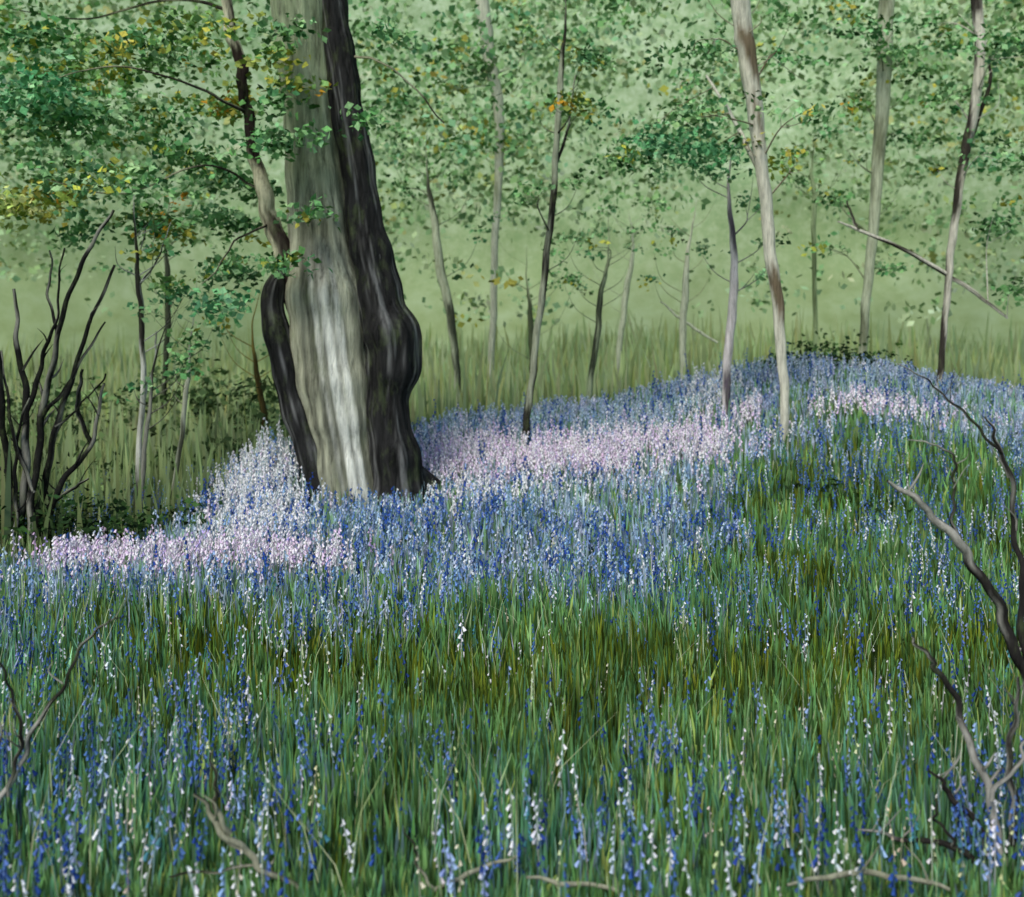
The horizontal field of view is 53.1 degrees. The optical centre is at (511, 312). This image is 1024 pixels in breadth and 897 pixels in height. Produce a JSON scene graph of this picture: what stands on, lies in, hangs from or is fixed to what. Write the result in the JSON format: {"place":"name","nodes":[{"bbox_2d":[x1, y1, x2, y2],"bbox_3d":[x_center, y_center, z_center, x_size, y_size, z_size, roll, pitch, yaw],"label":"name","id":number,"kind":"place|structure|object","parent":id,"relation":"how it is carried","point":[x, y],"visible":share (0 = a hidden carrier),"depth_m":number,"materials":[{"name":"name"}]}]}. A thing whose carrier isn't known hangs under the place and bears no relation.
{"place":"outdoors","nodes":[
{"label":"outdoors","id":0,"kind":"place"},
{"bbox_2d":[0,356,1023,896],"bbox_3d":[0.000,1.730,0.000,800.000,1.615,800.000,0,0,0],"label":"ground","id":1,"kind":"structure","parent":0,"point":[856,429],"depth_m":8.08,"materials":[{"name":"green plant"}]},
{"bbox_2d":[0,209,115,559],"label":"bare thicket","id":2,"kind":"object","parent":1,"relation":"on","point":[26,495],"visible":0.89,"depth_m":9.90,"materials":[{"name":"black plant"}]},
{"bbox_2d":[0,600,127,801],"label":"bare sapling","id":3,"kind":"object","parent":1,"relation":"on","point":[26,744],"visible":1,"depth_m":4.72,"materials":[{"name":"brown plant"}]},
{"bbox_2d":[0,451,232,554],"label":"bramble patch","id":4,"kind":"object","parent":1,"relation":"on","point":[87,527],"visible":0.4,"depth_m":10.06,"materials":[{"name":"green plant"}]},
{"bbox_2d":[0,335,288,493],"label":"understorey shrubs","id":5,"kind":"object","parent":1,"relation":"on","point":[207,393],"visible":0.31,"depth_m":16.05,"materials":[{"name":"green plant"}]},
{"bbox_2d":[91,161,220,416],"bbox_3d":[-5.896,-0.019,16.956,2.058,5.073,0.970,0,0,9],"label":"sapling tree","id":6,"kind":"object","parent":1,"relation":"on","point":[167,308],"visible":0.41,"depth_m":16.96,"materials":[{"name":"green plant"}]},
{"bbox_2d":[112,157,208,505],"bbox_3d":[-3.988,0.310,11.702,1.045,4.379,1.025,0,0,-28],"label":"sapling tree","id":7,"kind":"object","parent":1,"relation":"on","point":[141,226],"visible":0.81,"depth_m":11.58,"materials":[{"name":"green plant"}]},
{"bbox_2d":[102,260,229,510],"bbox_3d":[-3.894,0.938,11.459,1.456,3.122,0.706,0,0,0],"label":"sapling tree","id":8,"kind":"object","parent":1,"relation":"on","point":[209,271],"visible":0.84,"depth_m":11.38,"materials":[{"name":"green plant"}]},
{"bbox_2d":[122,242,242,496],"bbox_3d":[-3.920,0.834,11.877,1.206,3.290,1.262,0,0,-36],"label":"sapling tree","id":9,"kind":"object","parent":1,"relation":"on","point":[185,397],"visible":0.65,"depth_m":11.77,"materials":[{"name":"green plant"}]},
{"bbox_2d":[0,0,456,510],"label":"old oak tree","id":10,"kind":"object","parent":1,"relation":"on","point":[344,348],"visible":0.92,"depth_m":11.66,"materials":[{"name":"green plant"}]},
{"bbox_2d":[193,247,270,429],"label":"sapling tree","id":11,"kind":"object","parent":1,"relation":"on","point":[260,396],"visible":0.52,"depth_m":14.97,"materials":[{"name":"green plant"}]},
{"bbox_2d":[169,751,298,889],"bbox_3d":[-1.127,2.092,4.185,0.524,0.570,0.092,0,0,-4],"label":"fallen branch","id":12,"kind":"object","parent":1,"relation":"on","point":[223,831],"visible":0.91,"depth_m":4.19,"materials":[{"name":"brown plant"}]},
{"bbox_2d":[367,98,491,406],"bbox_3d":[-1.409,-0.795,18.208,2.178,5.914,1.159,0,0,5],"label":"sapling tree","id":13,"kind":"object","parent":1,"relation":"on","point":[441,276],"visible":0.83,"depth_m":17.95,"materials":[{"name":"green plant"}]},
{"bbox_2d":[403,827,516,891],"bbox_3d":[-0.215,2.235,4.183,0.468,0.232,0.082,0,0,0],"label":"fallen branch","id":14,"kind":"object","parent":1,"relation":"on","point":[463,876],"visible":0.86,"depth_m":4.19,"materials":[{"name":"wood"}]},
{"bbox_2d":[380,0,562,377],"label":"birch tree","id":15,"kind":"object","parent":1,"relation":"on","point":[483,7],"visible":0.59,"depth_m":20.93,"materials":[{"name":"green plant"}]},
{"bbox_2d":[0,526,1022,896],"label":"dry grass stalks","id":16,"kind":"object","parent":1,"relation":"on","point":[488,754],"visible":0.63,"depth_m":4.96,"materials":[{"name":"plant"}]},
{"bbox_2d":[0,0,1023,366],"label":"distant woodland","id":17,"kind":"object","parent":1,"relation":"on","point":[970,310],"visible":0.3,"depth_m":39.07,"materials":[{"name":"green plant"}]},
{"bbox_2d":[0,0,1023,327],"bbox_3d":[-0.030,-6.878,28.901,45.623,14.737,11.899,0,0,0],"label":"background foliage","id":18,"kind":"object","parent":17,"relation":"on","point":[480,190],"visible":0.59,"depth_m":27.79,"materials":[{"name":"green plant"}]},
{"bbox_2d":[0,343,1023,687],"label":"bluebell drift","id":19,"kind":"object","parent":1,"relation":"on","point":[260,489],"visible":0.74,"depth_m":11.38,"materials":[{"name":"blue plant"}]},
{"bbox_2d":[0,408,1023,896],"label":"scattered bluebells","id":20,"kind":"object","parent":1,"relation":"on","point":[538,842],"visible":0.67,"depth_m":5.13,"materials":[{"name":"blue plant"}]},
{"bbox_2d":[0,294,1023,552],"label":"rough grass","id":21,"kind":"structure","parent":1,"relation":"on","point":[564,370],"depth_m":18.41,"materials":[{"name":"green plant"}]},
{"bbox_2d":[0,457,1023,896],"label":"white wildflowers","id":22,"kind":"object","parent":1,"relation":"on","point":[714,865],"visible":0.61,"depth_m":4.74,"materials":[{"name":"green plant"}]},
{"bbox_2d":[484,210,593,372],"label":"sapling tree","id":23,"kind":"object","parent":1,"relation":"on","point":[530,317],"visible":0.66,"depth_m":18.98,"materials":[{"name":"green plant"}]},
{"bbox_2d":[512,0,634,444],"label":"sapling tree","id":24,"kind":"object","parent":1,"relation":"on","point":[589,58],"visible":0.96,"depth_m":13.96,"materials":[{"name":"green plant"}]},
{"bbox_2d":[526,875,622,892],"bbox_3d":[0.249,2.290,4.100,0.388,0.065,0.042,0,0,0],"label":"fallen branch","id":25,"kind":"object","parent":1,"relation":"on","point":[573,883],"visible":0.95,"depth_m":4.10,"materials":[{"name":"wood"}]},
{"bbox_2d":[544,194,670,402],"bbox_3d":[1.519,-0.043,16.169,2.044,3.663,1.276,0,0,0],"label":"sapling tree","id":26,"kind":"object","parent":1,"relation":"on","point":[569,280],"visible":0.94,"depth_m":16.46,"materials":[{"name":"green plant"}]},
{"bbox_2d":[579,170,681,372],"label":"sapling tree","id":27,"kind":"object","parent":1,"relation":"on","point":[623,317],"visible":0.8,"depth_m":21.96,"materials":[{"name":"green plant"}]},
{"bbox_2d":[623,165,726,377],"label":"sapling tree","id":28,"kind":"object","parent":1,"relation":"on","point":[682,317],"visible":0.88,"depth_m":17.45,"materials":[{"name":"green plant"}]},
{"bbox_2d":[579,0,853,448],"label":"birch tree","id":29,"kind":"object","parent":1,"relation":"on","point":[744,46],"visible":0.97,"depth_m":12.95,"materials":[{"name":"green plant"}]},
{"bbox_2d":[672,73,790,415],"bbox_3d":[3.035,-0.838,14.239,1.714,5.013,1.269,0,0,0],"label":"birch tree","id":30,"kind":"object","parent":1,"relation":"on","point":[730,328],"visible":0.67,"depth_m":14.16,"materials":[{"name":"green plant"}]},
{"bbox_2d":[775,107,870,351],"bbox_3d":[6.013,-1.092,20.210,1.963,5.800,1.320,0,0,-9],"label":"sapling tree","id":31,"kind":"object","parent":1,"relation":"on","point":[814,254],"visible":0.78,"depth_m":19.97,"materials":[{"name":"green plant"}]},
{"bbox_2d":[755,328,917,376],"bbox_3d":[5.188,0.782,16.240,2.691,1.094,1.458,0,0,0],"label":"fern patch","id":32,"kind":"object","parent":1,"relation":"on","point":[841,350],"visible":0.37,"depth_m":16.07,"materials":[{"name":"green plant"}]},
{"bbox_2d":[779,475,915,522],"bbox_3d":[3.548,2.020,10.981,1.311,0.478,1.158,0,0,0],"label":"fern patch","id":33,"kind":"object","parent":1,"relation":"on","point":[826,487],"visible":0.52,"depth_m":11.08,"materials":[{"name":"green plant"}]},
{"bbox_2d":[786,844,949,891],"bbox_3d":[1.433,2.247,4.155,0.673,0.187,0.084,0,0,-3],"label":"fallen branch","id":34,"kind":"object","parent":1,"relation":"on","point":[844,874],"visible":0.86,"depth_m":4.14,"materials":[{"name":"grey wood"}]},
{"bbox_2d":[784,0,973,364],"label":"birch tree","id":35,"kind":"object","parent":1,"relation":"on","point":[886,51],"visible":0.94,"depth_m":16.53,"materials":[{"name":"green plant"}]},
{"bbox_2d":[837,0,1023,387],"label":"birch tree","id":36,"kind":"object","parent":1,"relation":"on","point":[979,48],"visible":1,"depth_m":15.14,"materials":[{"name":"green plant"}]},
{"bbox_2d":[858,636,1023,870],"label":"bare shrub","id":37,"kind":"object","parent":1,"relation":"on","point":[991,788],"visible":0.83,"depth_m":4.47,"materials":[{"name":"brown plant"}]},
{"bbox_2d":[886,359,1023,695],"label":"arching branch","id":38,"kind":"object","parent":1,"relation":"on","point":[1015,649],"visible":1,"depth_m":5.29,"materials":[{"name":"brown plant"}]}
]}

